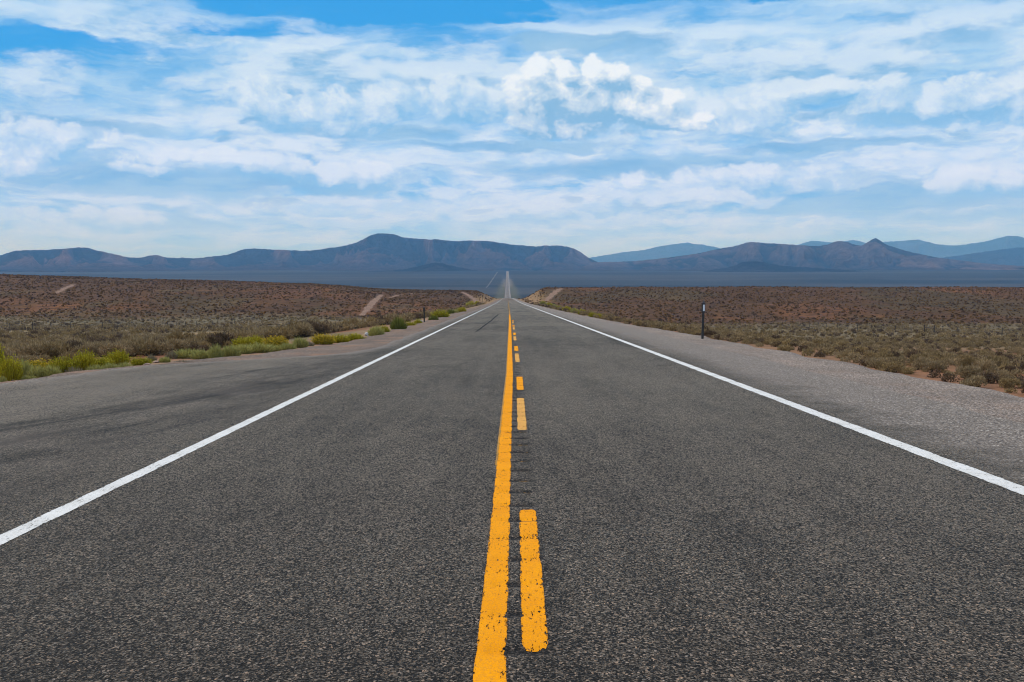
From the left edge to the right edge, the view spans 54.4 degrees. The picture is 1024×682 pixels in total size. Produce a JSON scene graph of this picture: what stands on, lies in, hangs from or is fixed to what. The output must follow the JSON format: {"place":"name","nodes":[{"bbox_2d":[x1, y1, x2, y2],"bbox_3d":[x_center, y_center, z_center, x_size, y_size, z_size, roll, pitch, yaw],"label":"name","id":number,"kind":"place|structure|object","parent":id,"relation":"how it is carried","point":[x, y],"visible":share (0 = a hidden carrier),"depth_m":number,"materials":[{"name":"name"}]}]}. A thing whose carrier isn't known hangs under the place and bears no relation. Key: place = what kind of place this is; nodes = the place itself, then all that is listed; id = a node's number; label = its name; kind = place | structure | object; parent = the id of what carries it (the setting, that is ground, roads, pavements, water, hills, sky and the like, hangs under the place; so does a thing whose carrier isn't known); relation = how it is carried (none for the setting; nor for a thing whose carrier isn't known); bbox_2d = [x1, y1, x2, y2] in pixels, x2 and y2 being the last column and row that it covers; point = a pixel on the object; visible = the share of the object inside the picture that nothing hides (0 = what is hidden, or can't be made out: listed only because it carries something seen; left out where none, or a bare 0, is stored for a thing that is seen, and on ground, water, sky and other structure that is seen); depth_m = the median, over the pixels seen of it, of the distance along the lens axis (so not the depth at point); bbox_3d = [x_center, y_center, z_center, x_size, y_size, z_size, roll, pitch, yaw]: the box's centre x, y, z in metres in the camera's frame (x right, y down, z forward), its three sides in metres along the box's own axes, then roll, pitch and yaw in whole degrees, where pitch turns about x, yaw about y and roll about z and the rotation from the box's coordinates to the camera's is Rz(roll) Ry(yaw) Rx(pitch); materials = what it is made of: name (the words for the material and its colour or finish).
{"place":"outdoors","nodes":[
{"label":"outdoors","id":0,"kind":"place"},
{"bbox_2d":[0,233,634,271],"bbox_3d":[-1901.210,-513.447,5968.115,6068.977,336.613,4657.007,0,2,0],"label":"mountain range","id":1,"kind":"structure","parent":0,"point":[382,252],"depth_m":5572.19,"materials":[{"name":"stone"}]},
{"bbox_2d":[369,263,476,271],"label":"hill","id":2,"kind":"structure","parent":0,"point":[436,267],"depth_m":4218.24,"materials":[{"name":"stone"}]},
{"bbox_2d":[0,271,1023,681],"bbox_3d":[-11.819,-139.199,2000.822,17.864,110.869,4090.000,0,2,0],"label":"road","id":3,"kind":"structure","parent":0,"point":[694,525],"depth_m":6.84,"materials":[{"name":"asphalt"}]},
{"bbox_2d":[0,294,505,544],"bbox_3d":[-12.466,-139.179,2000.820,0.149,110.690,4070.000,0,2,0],"label":"edge line","id":4,"kind":"object","parent":3,"relation":"on","point":[38,521],"visible":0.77,"depth_m":8.87,"materials":[{"name":"white paint"}]},
{"bbox_2d":[473,314,512,681],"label":"line","id":5,"kind":"object","parent":3,"relation":"on","point":[490,662],"visible":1,"depth_m":5.53,"materials":[{"name":"yellow paint"}]},
{"bbox_2d":[495,327,508,464],"bbox_3d":[-0.186,-0.653,50.268,0.084,0.003,82.500,0,2,0],"label":"line","id":6,"kind":"object","parent":3,"relation":"on","point":[498,443],"visible":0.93,"depth_m":12.77,"materials":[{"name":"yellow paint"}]},
{"bbox_2d":[516,377,523,389],"bbox_3d":[0.141,0.752,17.896,0.127,0.013,2.868,0,2,0],"label":"dashed line","id":7,"kind":"object","parent":3,"relation":"on","point":[520,380],"visible":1,"depth_m":17.68,"materials":[{"name":"yellow paint"}]},
{"bbox_2d":[517,398,526,429],"bbox_3d":[0.123,0.951,13.294,0.117,0.013,3.688,0,2,0],"label":"dashed line","id":8,"kind":"object","parent":3,"relation":"on","point":[521,419],"visible":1,"depth_m":12.93,"materials":[{"name":"yellow paint"}]},
{"bbox_2d":[519,509,547,651],"bbox_3d":[0.106,1.278,5.727,0.127,0.014,2.854,0,2,0],"label":"dashed line","id":9,"kind":"object","parent":3,"relation":"on","point":[534,602],"visible":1,"depth_m":5.19,"materials":[{"name":"yellow paint"}]},
{"bbox_2d":[508,272,1023,494],"bbox_3d":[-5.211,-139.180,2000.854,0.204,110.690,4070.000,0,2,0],"label":"edge line","id":10,"kind":"object","parent":3,"relation":"on","point":[999,481],"visible":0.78,"depth_m":11.16,"materials":[{"name":"white paint"}]},
{"bbox_2d":[0,270,1023,397],"bbox_3d":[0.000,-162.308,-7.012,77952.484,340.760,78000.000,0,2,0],"label":"ground","id":11,"kind":"structure","parent":0,"point":[523,284],"depth_m":443.60,"materials":[{"name":"soil"}]},
{"bbox_2d":[1,346,14,361],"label":"sagebrush","id":12,"kind":"object","parent":11,"relation":"on","point":[9,351],"visible":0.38,"depth_m":25.33,"materials":[{"name":"brown plant"}]},
{"bbox_2d":[1,344,20,361],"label":"sagebrush","id":13,"kind":"object","parent":11,"relation":"on","point":[4,345],"visible":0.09,"depth_m":26.36,"materials":[{"name":"brown plant"}]},
{"bbox_2d":[0,354,23,380],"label":"rabbitbrush","id":14,"kind":"object","parent":11,"relation":"on","point":[10,369],"visible":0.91,"depth_m":19.48,"materials":[{"name":"yellow plant"}]},
{"bbox_2d":[1,342,25,354],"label":"sagebrush","id":15,"kind":"object","parent":11,"relation":"on","point":[15,345],"visible":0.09,"depth_m":28.31,"materials":[{"name":"brown plant"}]},
{"bbox_2d":[19,357,33,375],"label":"bush","id":16,"kind":"object","parent":11,"relation":"on","point":[26,367],"visible":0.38,"depth_m":20.93,"materials":[{"name":"green plant"}]},
{"bbox_2d":[12,354,41,361],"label":"sagebrush","id":17,"kind":"object","parent":11,"relation":"on","point":[28,357],"visible":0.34,"depth_m":24.37,"materials":[{"name":"brown plant"}]},
{"bbox_2d":[26,364,44,377],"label":"bush","id":18,"kind":"object","parent":11,"relation":"on","point":[37,371],"visible":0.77,"depth_m":20.32,"materials":[{"name":"green plant"}]},
{"bbox_2d":[15,341,59,355],"bbox_3d":[-12.998,0.319,27.235,0.910,0.695,1.340,1,3,20],"label":"sagebrush","id":19,"kind":"object","parent":11,"relation":"on","point":[30,349],"visible":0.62,"depth_m":27.09,"materials":[{"name":"brown plant"}]},
{"bbox_2d":[25,358,50,368],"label":"rabbitbrush","id":20,"kind":"object","parent":11,"relation":"on","point":[44,364],"visible":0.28,"depth_m":22.18,"materials":[{"name":"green plant"}]},
{"bbox_2d":[34,354,51,361],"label":"sagebrush","id":21,"kind":"object","parent":11,"relation":"on","point":[45,357],"visible":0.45,"depth_m":25.90,"materials":[{"name":"brown plant"}]},
{"bbox_2d":[42,364,61,376],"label":"bush","id":22,"kind":"object","parent":11,"relation":"on","point":[49,371],"visible":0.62,"depth_m":20.43,"materials":[{"name":"green plant"}]},
{"bbox_2d":[37,340,73,358],"bbox_3d":[-12.680,0.302,27.471,0.968,0.696,0.955,0,2,-6],"label":"sagebrush","id":23,"kind":"object","parent":11,"relation":"on","point":[55,352],"visible":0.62,"depth_m":27.32,"materials":[{"name":"brown plant"}]},
{"bbox_2d":[47,356,64,372],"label":"rabbitbrush","id":24,"kind":"object","parent":11,"relation":"on","point":[57,364],"visible":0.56,"depth_m":21.66,"materials":[{"name":"yellow plant"}]},
{"bbox_2d":[56,354,80,371],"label":"rabbitbrush","id":25,"kind":"object","parent":11,"relation":"on","point":[67,363],"visible":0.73,"depth_m":21.84,"materials":[{"name":"yellow plant"}]},
{"bbox_2d":[58,351,78,359],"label":"sagebrush","id":26,"kind":"object","parent":11,"relation":"on","point":[66,355],"visible":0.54,"depth_m":26.45,"materials":[{"name":"brown plant"}]},
{"bbox_2d":[62,337,85,352],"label":"sagebrush","id":27,"kind":"object","parent":11,"relation":"on","point":[73,343],"visible":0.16,"depth_m":28.90,"materials":[{"name":"brown plant"}]},
{"bbox_2d":[71,348,97,370],"bbox_3d":[-9.537,0.443,22.182,0.675,0.593,0.518,1,3,30],"label":"rabbitbrush","id":28,"kind":"object","parent":11,"relation":"on","point":[85,359],"visible":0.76,"depth_m":22.09,"materials":[{"name":"yellow plant"}]},
{"bbox_2d":[70,341,100,356],"bbox_3d":[-12.227,0.295,28.574,0.831,0.621,0.807,0,2,4],"label":"sagebrush","id":29,"kind":"object","parent":11,"relation":"on","point":[93,348],"visible":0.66,"depth_m":28.45,"materials":[{"name":"brown plant"}]},
{"bbox_2d":[86,364,104,369],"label":"bush","id":30,"kind":"object","parent":11,"relation":"on","point":[97,366],"visible":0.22,"depth_m":21.38,"materials":[{"name":"green plant"}]},
{"bbox_2d":[94,355,110,366],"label":"rabbitbrush","id":31,"kind":"object","parent":11,"relation":"on","point":[102,360],"visible":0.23,"depth_m":22.68,"materials":[{"name":"green plant"}]},
{"bbox_2d":[102,363,120,367],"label":"bush","id":32,"kind":"object","parent":11,"relation":"on","point":[108,365],"visible":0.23,"depth_m":22.00,"materials":[{"name":"green plant"}]},
{"bbox_2d":[103,348,130,363],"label":"rabbitbrush","id":33,"kind":"object","parent":11,"relation":"on","point":[118,357],"visible":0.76,"depth_m":24.45,"materials":[{"name":"yellow plant"}]},
{"bbox_2d":[98,341,135,354],"bbox_3d":[-11.266,0.273,28.383,1.006,0.598,0.978,-1,3,-18],"label":"sagebrush","id":34,"kind":"object","parent":11,"relation":"on","point":[105,347],"visible":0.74,"depth_m":28.19,"materials":[{"name":"brown plant"}]},
{"bbox_2d":[116,338,141,356],"bbox_3d":[-11.429,0.221,29.602,0.836,0.670,0.943,1,3,29],"label":"sagebrush","id":35,"kind":"object","parent":11,"relation":"on","point":[129,343],"visible":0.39,"depth_m":29.50,"materials":[{"name":"brown plant"}]},
{"bbox_2d":[0,314,264,328],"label":"wire fence","id":36,"kind":"object","parent":11,"relation":"on","point":[126,322],"visible":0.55,"depth_m":192.78,"materials":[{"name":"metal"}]},
{"bbox_2d":[126,335,155,342],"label":"sagebrush","id":37,"kind":"object","parent":11,"relation":"on","point":[135,339],"visible":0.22,"depth_m":33.21,"materials":[{"name":"brown plant"}]},
{"bbox_2d":[128,356,154,365],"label":"rabbitbrush","id":38,"kind":"object","parent":11,"relation":"on","point":[138,361],"visible":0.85,"depth_m":24.07,"materials":[{"name":"yellow plant"}]},
{"bbox_2d":[136,339,161,355],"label":"sagebrush","id":39,"kind":"object","parent":11,"relation":"on","point":[144,346],"visible":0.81,"depth_m":29.58,"materials":[{"name":"brown plant"}]},
{"bbox_2d":[140,341,177,355],"bbox_3d":[-10.611,0.227,29.857,1.089,0.564,0.739,-2,3,-35],"label":"sagebrush","id":40,"kind":"object","parent":11,"relation":"on","point":[165,348],"visible":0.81,"depth_m":29.75,"materials":[{"name":"brown plant"}]},
{"bbox_2d":[159,356,171,362],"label":"bush","id":41,"kind":"object","parent":11,"relation":"on","point":[164,359],"visible":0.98,"depth_m":25.39,"materials":[{"name":"green plant"}]},
{"bbox_2d":[163,350,177,358],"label":"bush","id":42,"kind":"object","parent":11,"relation":"on","point":[169,355],"visible":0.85,"depth_m":26.99,"materials":[{"name":"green plant"}]},
{"bbox_2d":[161,341,186,353],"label":"sagebrush","id":43,"kind":"object","parent":11,"relation":"on","point":[179,347],"visible":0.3,"depth_m":30.61,"materials":[{"name":"brown plant"}]},
{"bbox_2d":[166,338,189,351],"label":"sagebrush","id":44,"kind":"object","parent":11,"relation":"on","point":[182,343],"visible":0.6,"depth_m":30.74,"materials":[{"name":"grey plant"}]},
{"bbox_2d":[164,329,197,342],"bbox_3d":[-12.559,-0.008,37.874,1.480,0.964,1.088,-2,3,-36],"label":"sagebrush","id":45,"kind":"object","parent":11,"relation":"on","point":[175,334],"visible":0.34,"depth_m":37.72,"materials":[{"name":"brown plant"}]},
{"bbox_2d":[171,347,200,358],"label":"bush","id":46,"kind":"object","parent":11,"relation":"on","point":[182,353],"visible":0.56,"depth_m":27.14,"materials":[{"name":"green plant"}]},
{"bbox_2d":[179,337,200,349],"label":"sagebrush","id":47,"kind":"object","parent":11,"relation":"on","point":[192,340],"visible":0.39,"depth_m":31.82,"materials":[{"name":"grey plant"}]},
{"bbox_2d":[189,348,213,358],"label":"bush","id":48,"kind":"object","parent":11,"relation":"on","point":[199,354],"visible":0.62,"depth_m":26.69,"materials":[{"name":"green plant"}]},
{"bbox_2d":[201,333,222,347],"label":"sagebrush","id":49,"kind":"object","parent":11,"relation":"on","point":[217,339],"visible":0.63,"depth_m":34.58,"materials":[{"name":"brown plant"}]},
{"bbox_2d":[210,331,234,345],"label":"sagebrush","id":50,"kind":"object","parent":11,"relation":"on","point":[225,336],"visible":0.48,"depth_m":36.02,"materials":[{"name":"brown plant"}]},
{"bbox_2d":[221,344,240,356],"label":"bush","id":51,"kind":"object","parent":11,"relation":"on","point":[230,351],"visible":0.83,"depth_m":27.48,"materials":[{"name":"green plant"}]},
{"bbox_2d":[230,336,256,346],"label":"rabbitbrush","id":52,"kind":"object","parent":11,"relation":"on","point":[240,341],"visible":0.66,"depth_m":34.06,"materials":[{"name":"yellow plant"}]},
{"bbox_2d":[233,344,254,353],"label":"bush","id":53,"kind":"object","parent":11,"relation":"on","point":[246,350],"visible":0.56,"depth_m":29.29,"materials":[{"name":"green plant"}]},
{"bbox_2d":[232,330,260,339],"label":"sagebrush","id":54,"kind":"object","parent":11,"relation":"on","point":[240,334],"visible":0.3,"depth_m":36.85,"materials":[{"name":"brown plant"}]},
{"bbox_2d":[0,282,505,383],"bbox_3d":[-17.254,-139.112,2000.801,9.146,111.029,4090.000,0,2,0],"label":"gravel shoulder","id":55,"kind":"object","parent":11,"relation":"on","point":[371,342],"visible":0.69,"depth_m":30.11},
{"bbox_2d":[207,344,223,357],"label":"bush","id":56,"kind":"object","parent":55,"relation":"on","point":[217,351],"visible":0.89,"depth_m":26.35,"materials":[{"name":"green plant"}]},
{"bbox_2d":[247,341,275,352],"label":"bush","id":57,"kind":"object","parent":55,"relation":"on","point":[261,348],"visible":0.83,"depth_m":29.86,"materials":[{"name":"green plant"}]},
{"bbox_2d":[246,334,264,344],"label":"rabbitbrush","id":58,"kind":"object","parent":11,"relation":"on","point":[259,339],"visible":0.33,"depth_m":34.57,"materials":[{"name":"yellow plant"}]},
{"bbox_2d":[247,330,264,337],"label":"sagebrush","id":59,"kind":"object","parent":11,"relation":"on","point":[261,333],"visible":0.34,"depth_m":41.75,"materials":[{"name":"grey plant"}]},
{"bbox_2d":[261,335,289,345],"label":"rabbitbrush","id":60,"kind":"object","parent":11,"relation":"on","point":[276,341],"visible":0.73,"depth_m":33.06,"materials":[{"name":"yellow plant"}]},
{"bbox_2d":[266,326,297,339],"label":"sagebrush","id":61,"kind":"object","parent":11,"relation":"on","point":[283,332],"visible":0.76,"depth_m":42.36,"materials":[{"name":"brown plant"}]},
{"bbox_2d":[279,341,296,350],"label":"bush","id":62,"kind":"object","parent":11,"relation":"on","point":[286,346],"visible":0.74,"depth_m":30.84,"materials":[{"name":"green plant"}]},
{"bbox_2d":[285,319,311,337],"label":"sagebrush","id":63,"kind":"object","parent":11,"relation":"on","point":[291,323],"visible":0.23,"depth_m":46.27,"materials":[{"name":"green plant"}]},
{"bbox_2d":[290,336,308,347],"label":"bush","id":64,"kind":"object","parent":11,"relation":"on","point":[300,343],"visible":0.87,"depth_m":32.74,"materials":[{"name":"green plant"}]},
{"bbox_2d":[292,322,312,337],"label":"sagebrush","id":65,"kind":"object","parent":11,"relation":"on","point":[299,327],"visible":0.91,"depth_m":45.57,"materials":[{"name":"brown plant"}]},
{"bbox_2d":[309,320,332,335],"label":"sagebrush","id":66,"kind":"object","parent":11,"relation":"on","point":[321,330],"visible":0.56,"depth_m":49.11,"materials":[{"name":"brown plant"}]},
{"bbox_2d":[309,333,336,344],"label":"rabbitbrush","id":67,"kind":"object","parent":11,"relation":"on","point":[323,339],"visible":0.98,"depth_m":35.09,"materials":[{"name":"yellow plant"}]},
{"bbox_2d":[333,333,350,342],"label":"rabbitbrush","id":68,"kind":"object","parent":11,"relation":"on","point":[341,338],"visible":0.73,"depth_m":36.41,"materials":[{"name":"yellow plant"}]},
{"bbox_2d":[347,333,366,340],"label":"rabbitbrush","id":69,"kind":"object","parent":11,"relation":"on","point":[355,336],"visible":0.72,"depth_m":37.44,"materials":[{"name":"yellow plant"}]},
{"bbox_2d":[359,295,382,315],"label":"dirt track","id":70,"kind":"structure","parent":11,"relation":"on","point":[368,307],"depth_m":370.70,"materials":[{"name":"soil"}]},
{"bbox_2d":[367,324,384,335],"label":"bush","id":71,"kind":"object","parent":11,"relation":"on","point":[377,330],"visible":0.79,"depth_m":42.04,"materials":[{"name":"green plant"}]},
{"bbox_2d":[389,316,406,328],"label":"bush","id":72,"kind":"object","parent":11,"relation":"on","point":[398,323],"visible":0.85,"depth_m":49.09,"materials":[{"name":"green plant"}]},
{"bbox_2d":[430,309,449,316],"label":"rabbitbrush","id":73,"kind":"object","parent":11,"relation":"on","point":[438,313],"visible":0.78,"depth_m":79.80,"materials":[{"name":"yellow plant"}]},
{"bbox_2d":[0,273,1023,393],"bbox_3d":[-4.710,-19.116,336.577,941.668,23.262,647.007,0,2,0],"label":"sagebrush scrub","id":74,"kind":"object","parent":11,"relation":"on","point":[831,344],"visible":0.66,"depth_m":228.54,"materials":[{"name":"brown plant"}]},
{"bbox_2d":[544,288,563,300],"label":"dirt track","id":75,"kind":"structure","parent":11,"relation":"on","point":[550,296],"depth_m":444.75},
{"bbox_2d":[509,281,1023,423],"bbox_3d":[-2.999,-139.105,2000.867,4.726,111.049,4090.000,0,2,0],"label":"gravel shoulder","id":76,"kind":"object","parent":11,"relation":"on","point":[995,403],"visible":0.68,"depth_m":18.66},
{"bbox_2d":[701,301,704,338],"bbox_3d":[7.140,-0.616,37.234,0.144,1.797,0.034,1,3,-4],"label":"reflector post","id":77,"kind":"object","parent":76,"relation":"on","point":[703,313],"visible":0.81,"depth_m":37.22,"materials":[{"name":"plastic"}]},
{"bbox_2d":[866,357,895,367],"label":"sagebrush","id":78,"kind":"object","parent":11,"relation":"on","point":[884,359],"visible":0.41,"depth_m":23.39,"materials":[{"name":"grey plant"}]},
{"bbox_2d":[749,314,1014,334],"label":"wire fence","id":79,"kind":"object","parent":11,"relation":"on","point":[881,326],"visible":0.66,"depth_m":184.50,"materials":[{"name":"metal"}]},
{"bbox_2d":[876,350,894,360],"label":"sagebrush","id":80,"kind":"object","parent":11,"relation":"on","point":[885,354],"visible":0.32,"depth_m":24.22,"materials":[{"name":"brown plant"}]},
{"bbox_2d":[877,360,905,372],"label":"sagebrush","id":81,"kind":"object","parent":11,"relation":"on","point":[895,367],"visible":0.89,"depth_m":21.87,"materials":[{"name":"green plant"}]},
{"bbox_2d":[889,355,910,366],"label":"sagebrush","id":82,"kind":"object","parent":11,"relation":"on","point":[900,358],"visible":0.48,"depth_m":23.37,"materials":[{"name":"grey plant"}]},
{"bbox_2d":[906,352,931,365],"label":"sagebrush","id":83,"kind":"object","parent":11,"relation":"on","point":[914,358],"visible":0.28,"depth_m":24.16,"materials":[{"name":"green plant"}]},
{"bbox_2d":[911,355,931,369],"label":"sagebrush","id":84,"kind":"object","parent":11,"relation":"on","point":[919,363],"visible":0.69,"depth_m":22.88,"materials":[{"name":"grey plant"}]},
{"bbox_2d":[924,360,949,371],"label":"sagebrush","id":85,"kind":"object","parent":11,"relation":"on","point":[935,365],"visible":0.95,"depth_m":22.18,"materials":[{"name":"grey plant"}]},
{"bbox_2d":[957,353,976,361],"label":"sagebrush","id":86,"kind":"object","parent":11,"relation":"on","point":[960,356],"visible":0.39,"depth_m":28.12,"materials":[{"name":"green plant"}]},
{"bbox_2d":[954,364,980,378],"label":"sagebrush","id":87,"kind":"object","parent":11,"relation":"on","point":[962,369],"visible":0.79,"depth_m":19.95,"materials":[{"name":"grey plant"}]},
{"bbox_2d":[957,356,978,366],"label":"sagebrush","id":88,"kind":"object","parent":11,"relation":"on","point":[965,361],"visible":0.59,"depth_m":24.00,"materials":[{"name":"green plant"}]},
{"bbox_2d":[961,364,982,377],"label":"sagebrush","id":89,"kind":"object","parent":11,"relation":"on","point":[972,371],"visible":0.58,"depth_m":19.86,"materials":[{"name":"grey plant"}]},
{"bbox_2d":[960,375,987,386],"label":"sagebrush","id":90,"kind":"object","parent":11,"relation":"on","point":[975,381],"visible":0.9,"depth_m":18.13,"materials":[{"name":"green plant"}]},
{"bbox_2d":[969,358,999,372],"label":"sagebrush","id":91,"kind":"object","parent":11,"relation":"on","point":[986,365],"visible":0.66,"depth_m":21.55,"materials":[{"name":"grey plant"}]},
{"bbox_2d":[975,371,999,383],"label":"sagebrush","id":92,"kind":"object","parent":11,"relation":"on","point":[989,377],"visible":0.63,"depth_m":19.19,"materials":[{"name":"green plant"}]},
{"bbox_2d":[983,355,1009,364],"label":"sagebrush","id":93,"kind":"object","parent":11,"relation":"on","point":[997,358],"visible":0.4,"depth_m":24.07,"materials":[{"name":"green plant"}]},
{"bbox_2d":[989,358,1010,365],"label":"sagebrush","id":94,"kind":"object","parent":11,"relation":"on","point":[998,362],"visible":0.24,"depth_m":23.89,"materials":[{"name":"grey plant"}]},
{"bbox_2d":[996,368,1013,378],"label":"sagebrush","id":95,"kind":"object","parent":11,"relation":"on","point":[1003,373],"visible":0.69,"depth_m":20.03,"materials":[{"name":"grey plant"}]},
{"bbox_2d":[998,377,1019,387],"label":"sagebrush","id":96,"kind":"object","parent":11,"relation":"on","point":[1006,382],"visible":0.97,"depth_m":18.16,"materials":[{"name":"green plant"}]},
{"bbox_2d":[0,0,1023,257],"label":"sky","id":97,"kind":"structure","parent":0,"point":[129,128],"materials":[{"name":"blue"}]},
{"bbox_2d":[590,242,719,261],"bbox_3d":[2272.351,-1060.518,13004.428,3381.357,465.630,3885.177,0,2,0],"label":"mountain range","id":98,"kind":"structure","parent":0,"point":[675,250],"depth_m":12747.88,"materials":[{"name":"stone"}]},
{"bbox_2d":[704,261,861,271],"bbox_3d":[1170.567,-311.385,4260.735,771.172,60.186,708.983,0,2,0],"label":"hill","id":99,"kind":"structure","parent":0,"point":[753,266],"depth_m":4167.77,"materials":[{"name":"stone"}]},
{"bbox_2d":[584,238,1023,270],"bbox_3d":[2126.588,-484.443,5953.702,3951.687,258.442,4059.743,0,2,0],"label":"mountain range","id":100,"kind":"structure","parent":0,"point":[875,254],"depth_m":5401.14,"materials":[{"name":"stone"}]},
{"bbox_2d":[799,236,1023,257],"bbox_3d":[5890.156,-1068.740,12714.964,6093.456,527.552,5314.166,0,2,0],"label":"mountain range","id":101,"kind":"structure","parent":0,"point":[933,249],"depth_m":12412.63,"materials":[{"name":"stone"}]},
{"bbox_2d":[944,247,1023,265],"bbox_3d":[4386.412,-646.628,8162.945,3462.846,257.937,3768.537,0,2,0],"label":"mountain range","id":102,"kind":"structure","parent":0,"point":[1012,256],"depth_m":7739.20,"materials":[{"name":"stone"}]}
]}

